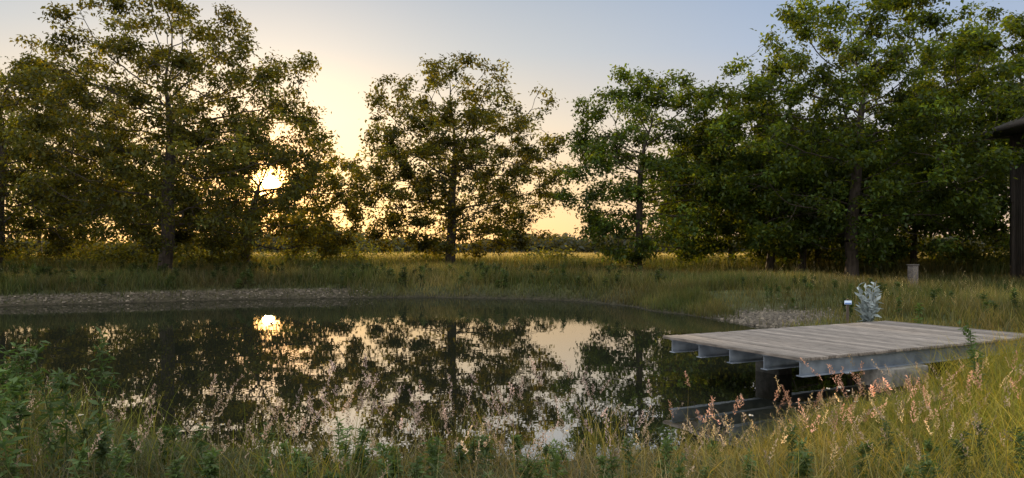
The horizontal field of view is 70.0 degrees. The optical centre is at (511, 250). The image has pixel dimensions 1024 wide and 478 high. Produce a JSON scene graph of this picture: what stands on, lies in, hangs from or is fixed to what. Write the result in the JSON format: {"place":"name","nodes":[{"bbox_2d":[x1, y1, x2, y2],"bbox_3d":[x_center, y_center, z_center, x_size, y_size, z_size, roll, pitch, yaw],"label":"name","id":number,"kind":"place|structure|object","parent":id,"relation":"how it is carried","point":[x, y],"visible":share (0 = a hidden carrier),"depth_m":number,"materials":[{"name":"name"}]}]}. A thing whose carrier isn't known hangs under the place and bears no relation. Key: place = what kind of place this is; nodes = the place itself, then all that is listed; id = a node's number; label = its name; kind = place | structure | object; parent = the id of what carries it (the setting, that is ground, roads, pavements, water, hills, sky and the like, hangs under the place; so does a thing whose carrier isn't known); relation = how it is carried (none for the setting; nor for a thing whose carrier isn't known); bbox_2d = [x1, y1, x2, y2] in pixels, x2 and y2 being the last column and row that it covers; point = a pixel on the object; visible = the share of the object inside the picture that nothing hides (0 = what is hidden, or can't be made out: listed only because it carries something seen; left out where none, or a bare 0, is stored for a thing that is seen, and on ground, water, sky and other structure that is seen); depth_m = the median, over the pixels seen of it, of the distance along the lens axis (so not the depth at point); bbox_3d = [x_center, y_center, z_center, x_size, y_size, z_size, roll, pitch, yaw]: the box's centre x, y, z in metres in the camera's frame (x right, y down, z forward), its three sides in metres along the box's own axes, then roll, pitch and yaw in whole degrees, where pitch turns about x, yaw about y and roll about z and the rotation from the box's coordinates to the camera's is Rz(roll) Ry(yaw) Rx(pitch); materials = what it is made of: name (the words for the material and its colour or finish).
{"place":"outdoors","nodes":[
{"label":"outdoors","id":0,"kind":"place"},
{"bbox_2d":[0,297,893,465],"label":"pond water","id":1,"kind":"structure","parent":0,"point":[273,350],"depth_m":12.32,"materials":[{"name":"liquid"}]},
{"bbox_2d":[0,251,1009,274],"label":"straw field","id":2,"kind":"structure","parent":0,"point":[930,267],"depth_m":40.78,"materials":[{"name":"yellow plant"}]},
{"bbox_2d":[0,253,1023,477],"bbox_3d":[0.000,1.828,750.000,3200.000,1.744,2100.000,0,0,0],"label":"ground","id":3,"kind":"structure","parent":0,"point":[289,294],"depth_m":27.30,"materials":[{"name":"soil"}]},
{"bbox_2d":[0,358,66,422],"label":"tall weeds","id":4,"kind":"object","parent":3,"relation":"on","point":[28,387],"visible":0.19,"depth_m":7.44,"materials":[{"name":"green plant"}]},
{"bbox_2d":[0,326,120,477],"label":"tall weeds","id":5,"kind":"object","parent":3,"relation":"on","point":[18,382],"visible":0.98,"depth_m":5.27,"materials":[{"name":"green plant"}]},
{"bbox_2d":[0,34,142,266],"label":"walnut tree","id":6,"kind":"object","parent":3,"relation":"on","point":[55,238],"visible":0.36,"depth_m":38.63,"materials":[{"name":"green plant"}]},
{"bbox_2d":[0,0,340,272],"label":"walnut tree","id":7,"kind":"object","parent":3,"relation":"on","point":[178,136],"visible":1,"depth_m":31.93,"materials":[{"name":"green plant"}]},
{"bbox_2d":[0,416,496,477],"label":"tall weeds","id":8,"kind":"object","parent":3,"relation":"on","point":[103,451],"visible":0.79,"depth_m":5.02,"materials":[{"name":"green plant"}]},
{"bbox_2d":[131,134,394,263],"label":"walnut tree","id":9,"kind":"object","parent":3,"relation":"on","point":[331,246],"visible":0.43,"depth_m":42.17,"materials":[{"name":"green plant"}]},
{"bbox_2d":[0,257,667,290],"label":"bank herbs","id":10,"kind":"object","parent":3,"relation":"on","point":[251,264],"visible":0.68,"depth_m":31.88,"materials":[{"name":"green plant"}]},
{"bbox_2d":[0,287,880,327],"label":"shore gravel","id":11,"kind":"structure","parent":3,"relation":"on","point":[770,314],"depth_m":20.94,"materials":[{"name":"grey gravel"}]},
{"bbox_2d":[337,51,576,264],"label":"walnut tree","id":12,"kind":"object","parent":3,"relation":"on","point":[423,189],"visible":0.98,"depth_m":45.87,"materials":[{"name":"green plant"}]},
{"bbox_2d":[76,386,857,470],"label":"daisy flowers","id":13,"kind":"object","parent":3,"relation":"on","point":[564,430],"visible":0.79,"depth_m":5.50,"materials":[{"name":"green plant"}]},
{"bbox_2d":[5,227,1006,252],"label":"distant treeline","id":14,"kind":"object","parent":3,"relation":"on","point":[563,240],"visible":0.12,"depth_m":290.60,"materials":[{"name":"green plant"}]},
{"bbox_2d":[3,226,1009,271],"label":"hedgerow bushes","id":15,"kind":"object","parent":3,"relation":"on","point":[120,252],"visible":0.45,"depth_m":44.78,"materials":[{"name":"green plant"}]},
{"bbox_2d":[4,104,1014,263],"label":"background trees","id":16,"kind":"object","parent":3,"relation":"on","point":[904,233],"visible":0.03,"depth_m":49.21,"materials":[{"name":"green plant"}]},
{"bbox_2d":[0,318,1023,477],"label":"foreground grass","id":17,"kind":"structure","parent":3,"relation":"on","point":[995,398],"depth_m":5.65,"materials":[{"name":"green plant"}]},
{"bbox_2d":[0,261,1023,332],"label":"bank grass","id":18,"kind":"structure","parent":3,"relation":"on","point":[690,286],"depth_m":28.06,"materials":[{"name":"green plant"}]},
{"bbox_2d":[0,255,1023,477],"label":"flowering grasses","id":19,"kind":"object","parent":3,"relation":"on","point":[417,417],"visible":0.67,"depth_m":5.37,"materials":[{"name":"beige plant"}]},
{"bbox_2d":[549,63,747,268],"bbox_3d":[6.702,-3.977,35.892,9.629,10.820,8.656,0,0,0],"label":"walnut tree","id":20,"kind":"object","parent":3,"relation":"on","point":[596,152],"visible":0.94,"depth_m":34.80,"materials":[{"name":"green plant"}]},
{"bbox_2d":[653,102,869,272],"bbox_3d":[13.325,-3.304,39.062,11.221,9.484,9.245,0,0,0],"label":"walnut tree","id":21,"kind":"object","parent":3,"relation":"on","point":[740,238],"visible":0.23,"depth_m":37.32,"materials":[{"name":"green plant"}]},
{"bbox_2d":[506,418,1023,477],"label":"tall weeds","id":22,"kind":"object","parent":3,"relation":"on","point":[555,465],"visible":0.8,"depth_m":4.92,"materials":[{"name":"green plant"}]},
{"bbox_2d":[722,118,906,273],"bbox_3d":[15.952,-3.025,39.994,9.791,8.850,9.161,0,0,25],"label":"walnut tree","id":23,"kind":"object","parent":3,"relation":"on","point":[802,263],"visible":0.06,"depth_m":37.89,"materials":[{"name":"green plant"}]},
{"bbox_2d":[663,321,1023,399],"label":"wooden deck","id":24,"kind":"structure","parent":3,"relation":"on","point":[784,350],"depth_m":10.42,"materials":[{"name":"grey wood"}]},
{"bbox_2d":[844,299,851,322],"bbox_3d":[7.799,1.527,16.991,0.160,0.820,0.069,0,0,8],"label":"plant label sign","id":25,"kind":"object","parent":3,"relation":"on","point":[847,302],"visible":0.8,"depth_m":16.97,"materials":[{"name":"wood"}]},
{"bbox_2d":[680,0,1023,278],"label":"walnut tree","id":26,"kind":"object","parent":3,"relation":"on","point":[898,190],"visible":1,"depth_m":31.78,"materials":[{"name":"green plant"}]},
{"bbox_2d":[713,271,1021,323],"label":"bank herbs","id":27,"kind":"object","parent":3,"relation":"on","point":[918,309],"visible":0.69,"depth_m":20.18,"materials":[{"name":"green plant"}]},
{"bbox_2d":[854,281,883,321],"bbox_3d":[7.386,1.123,15.003,0.562,1.021,0.815,0,0,0],"label":"silver thistle plant","id":28,"kind":"object","parent":3,"relation":"on","point":[869,309],"visible":0.88,"depth_m":14.97,"materials":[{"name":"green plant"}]},
{"bbox_2d":[907,264,918,285],"bbox_3d":[14.800,1.091,27.000,0.300,1.180,0.300,0,0,-17],"label":"wooden post","id":29,"kind":"object","parent":3,"relation":"on","point":[912,272],"visible":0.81,"depth_m":26.89,"materials":[{"name":"wood"}]},
{"bbox_2d":[880,3,1023,252],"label":"walnut tree","id":30,"kind":"object","parent":3,"relation":"on","point":[1015,25],"visible":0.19,"depth_m":36.42,"materials":[{"name":"green plant"}]},
{"bbox_2d":[956,320,987,392],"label":"tall weeds","id":31,"kind":"object","parent":3,"relation":"on","point":[969,338],"visible":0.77,"depth_m":8.27,"materials":[{"name":"green plant"}]},
{"bbox_2d":[972,117,1023,279],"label":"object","id":32,"kind":"structure","parent":3,"relation":"on","point":[1013,127],"depth_m":31.23,"materials":[{"name":"black wood"}]},
{"bbox_2d":[0,0,1023,243],"label":"sky","id":33,"kind":"structure","parent":0,"point":[569,47],"materials":[{"name":"blue"}]}
]}

